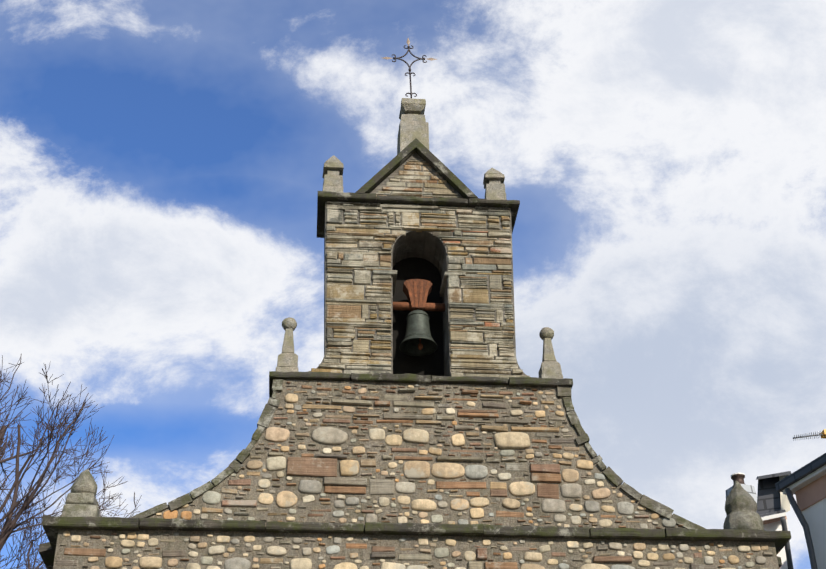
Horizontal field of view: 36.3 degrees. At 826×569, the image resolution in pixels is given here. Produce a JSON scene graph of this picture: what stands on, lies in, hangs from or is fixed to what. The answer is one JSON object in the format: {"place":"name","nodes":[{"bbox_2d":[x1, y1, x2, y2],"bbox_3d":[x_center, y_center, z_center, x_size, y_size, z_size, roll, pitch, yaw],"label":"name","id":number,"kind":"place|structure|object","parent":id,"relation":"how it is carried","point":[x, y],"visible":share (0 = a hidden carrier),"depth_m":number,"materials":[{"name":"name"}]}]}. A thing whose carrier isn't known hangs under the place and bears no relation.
{"place":"outdoors","nodes":[
{"label":"outdoors","id":0,"kind":"place"},
{"bbox_2d":[0,0,825,568],"label":"sky","id":1,"kind":"structure","parent":0,"point":[162,162],"materials":[{"name":"blue"}]},
{"bbox_2d":[393,302,444,349],"bbox_3d":[0.040,0.329,9.870,0.530,0.429,0.066,2,-32,-4],"label":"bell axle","id":2,"kind":"object","parent":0,"point":[440,307],"visible":0.52,"depth_m":9.94,"materials":[{"name":"brown metal"}]},
{"bbox_2d":[731,474,744,483],"bbox_3d":[4.558,2.761,17.607,0.200,0.190,0.195,2,-32,-4],"label":"chimney pot","id":3,"kind":"object","parent":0,"point":[739,478],"visible":0.58,"depth_m":17.57,"materials":[{"name":"ceramic"}]},
{"bbox_2d":[725,484,756,516],"bbox_3d":[4.562,3.112,17.388,0.380,0.638,0.380,12,-34,-19],"label":"house chimney","id":4,"kind":"object","parent":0,"point":[750,490],"visible":0.14,"depth_m":17.43,"materials":[{"name":"white paint"}]},
{"bbox_2d":[763,498,825,568],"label":"house walls","id":5,"kind":"structure","parent":0,"point":[814,515],"depth_m":11.79,"materials":[{"name":"white paint"}]},
{"bbox_2d":[756,453,825,516],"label":"roof edge","id":6,"kind":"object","parent":5,"relation":"on","point":[771,487],"depth_m":15.25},
{"bbox_2d":[731,465,825,520],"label":"roof trim","id":7,"kind":"structure","parent":6,"relation":"attached to","point":[807,479],"depth_m":11.98,"materials":[{"name":"white paint"}]},
{"bbox_2d":[779,475,789,511],"bbox_3d":[4.569,2.572,15.453,0.183,0.719,0.500,-10,-33,14],"label":"house dormer","id":8,"kind":"object","parent":6,"relation":"on","point":[785,504],"visible":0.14,"depth_m":15.15,"materials":[{"name":"white paint"}]},
{"bbox_2d":[763,474,825,524],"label":"pink house trim","id":9,"kind":"structure","parent":5,"relation":"attached to","point":[810,494],"depth_m":11.93,"materials":[{"name":"pink paint"}]},
{"bbox_2d":[780,488,817,568],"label":"house downpipes","id":10,"kind":"object","parent":5,"relation":"attached to","point":[801,519],"visible":0.98,"depth_m":11.92,"materials":[{"name":"black metal"}]},
{"bbox_2d":[793,432,821,440],"bbox_3d":[4.753,2.338,14.114,0.677,2.100,0.416,2,-32,-4],"label":"tv aerial","id":11,"kind":"object","parent":5,"relation":"attached to","point":[808,436],"visible":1,"depth_m":14.57,"materials":[{"name":"silver metal"}]},
{"bbox_2d":[820,429,825,438],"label":"tv aerial dipole","id":12,"kind":"object","parent":11,"relation":"attached to","point":[823,433],"visible":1,"depth_m":14.54,"materials":[{"name":"gold metal"}]},
{"bbox_3d":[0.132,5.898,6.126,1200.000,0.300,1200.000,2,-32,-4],"label":"ground","id":13,"kind":"structure","parent":0,"visible":0},
{"bbox_2d":[0,355,141,568],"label":"bare birch tree","id":14,"kind":"object","parent":13,"relation":"on","point":[9,527],"visible":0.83,"depth_m":12.42,"materials":[{"name":"brown plant"}]},
{"bbox_2d":[53,379,778,568],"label":"chapel wall","id":15,"kind":"structure","parent":13,"relation":"on","point":[463,545],"depth_m":8.85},
{"bbox_2d":[39,542,781,568],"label":"corbels","id":16,"kind":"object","parent":15,"relation":"on","point":[46,553],"depth_m":9.01,"materials":[{"name":"stone"}]},
{"bbox_2d":[57,382,772,568],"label":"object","id":17,"kind":"object","parent":15,"relation":"attached to","point":[322,465],"visible":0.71,"depth_m":8.96,"materials":[{"name":"stone"}]},
{"bbox_2d":[63,384,767,568],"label":"wall stones","id":18,"kind":"object","parent":15,"relation":"attached to","point":[411,469],"visible":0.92,"depth_m":8.85,"materials":[{"name":"beige stone"}]},
{"bbox_2d":[42,138,790,553],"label":"cornice slabs","id":19,"kind":"structure","parent":15,"relation":"on","point":[54,524],"depth_m":8.81,"materials":[{"name":"stone"}]},
{"bbox_2d":[61,493,99,516],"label":"corner pinnacle blocks","id":20,"kind":"structure","parent":19,"relation":"on","point":[81,504],"depth_m":8.62,"materials":[{"name":"grey stone"}]},
{"bbox_2d":[70,469,96,496],"bbox_3d":[-2.303,1.397,8.831,0.182,0.214,0.196,2,-32,-4],"label":"finial","id":21,"kind":"object","parent":20,"relation":"on","point":[84,482],"visible":0.69,"depth_m":8.75,"materials":[{"name":"grey stone"}]},
{"bbox_2d":[308,152,526,380],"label":"stone wall","id":22,"kind":"structure","parent":19,"relation":"on","point":[426,245],"depth_m":10.05,"materials":[{"name":"stone"}]},
{"bbox_2d":[403,279,431,311],"bbox_3d":[0.037,0.099,10.014,0.231,0.272,0.113,2,-32,-4],"label":"bell yoke","id":23,"kind":"object","parent":22,"relation":"attached to","point":[405,287],"visible":0.54,"depth_m":10.00,"materials":[{"name":"brown wood"}]},
{"bbox_2d":[399,309,437,355],"bbox_3d":[0.040,0.338,9.865,0.300,0.357,0.300,2,-32,-4],"label":"bell","id":24,"kind":"object","parent":22,"relation":"hanging from","point":[417,327],"visible":0.98,"depth_m":9.82,"materials":[{"name":"grey metal"}]},
{"bbox_2d":[406,280,429,307],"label":"iron headstock straps","id":25,"kind":"object","parent":24,"relation":"attached to","point":[415,294],"visible":1,"depth_m":9.96,"materials":[{"name":"brown metal"}]},
{"bbox_2d":[373,270,465,296],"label":"arch imposts","id":26,"kind":"object","parent":22,"relation":"on","point":[393,273],"visible":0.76,"depth_m":9.86,"materials":[{"name":"stone"}]},
{"bbox_2d":[311,159,529,378],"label":"tower slate courses","id":27,"kind":"object","parent":22,"relation":"attached to","point":[344,318],"visible":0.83,"depth_m":9.83,"materials":[{"name":"beige stone"}]},
{"bbox_2d":[392,257,443,376],"bbox_3d":[0.023,0.346,10.089,0.470,1.351,0.060,2,-32,-4],"label":"bell opening","id":28,"kind":"object","parent":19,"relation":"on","point":[432,364],"depth_m":10.08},
{"bbox_2d":[276,98,562,378],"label":"stone pinnacles","id":29,"kind":"object","parent":19,"relation":"attached to","point":[413,124],"visible":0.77,"depth_m":10.34,"materials":[{"name":"grey stone"}]},
{"bbox_2d":[392,45,426,97],"bbox_3d":[-0.026,-1.867,11.245,0.317,0.719,0.057,0,-32,-5],"label":"iron cross","id":30,"kind":"object","parent":29,"relation":"on","point":[409,69],"visible":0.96,"depth_m":11.33,"materials":[{"name":"black metal"}]},
{"bbox_2d":[383,38,436,60],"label":"cross tips","id":31,"kind":"object","parent":30,"relation":"attached to","point":[408,43],"visible":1,"depth_m":11.37,"materials":[{"name":"metal"}]},
{"bbox_2d":[282,317,553,339],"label":"ball finials","id":32,"kind":"object","parent":29,"relation":"on","point":[290,322],"visible":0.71,"depth_m":9.62,"materials":[{"name":"stone"}]},
{"bbox_2d":[723,481,763,529],"bbox_3d":[2.377,1.634,9.124,0.290,0.451,0.296,2,-32,-4],"label":"stone finial","id":33,"kind":"object","parent":19,"relation":"on","point":[741,508],"visible":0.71,"depth_m":9.04,"materials":[{"name":"stone"}]},
{"bbox_2d":[131,379,705,528],"bbox_3d":[0.051,1.352,9.232,4.071,1.178,0.518,2,-32,-4],"label":"coping","id":34,"kind":"object","parent":15,"relation":"on","point":[608,472],"visible":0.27,"depth_m":8.99,"materials":[{"name":"grey stone"}]}
]}

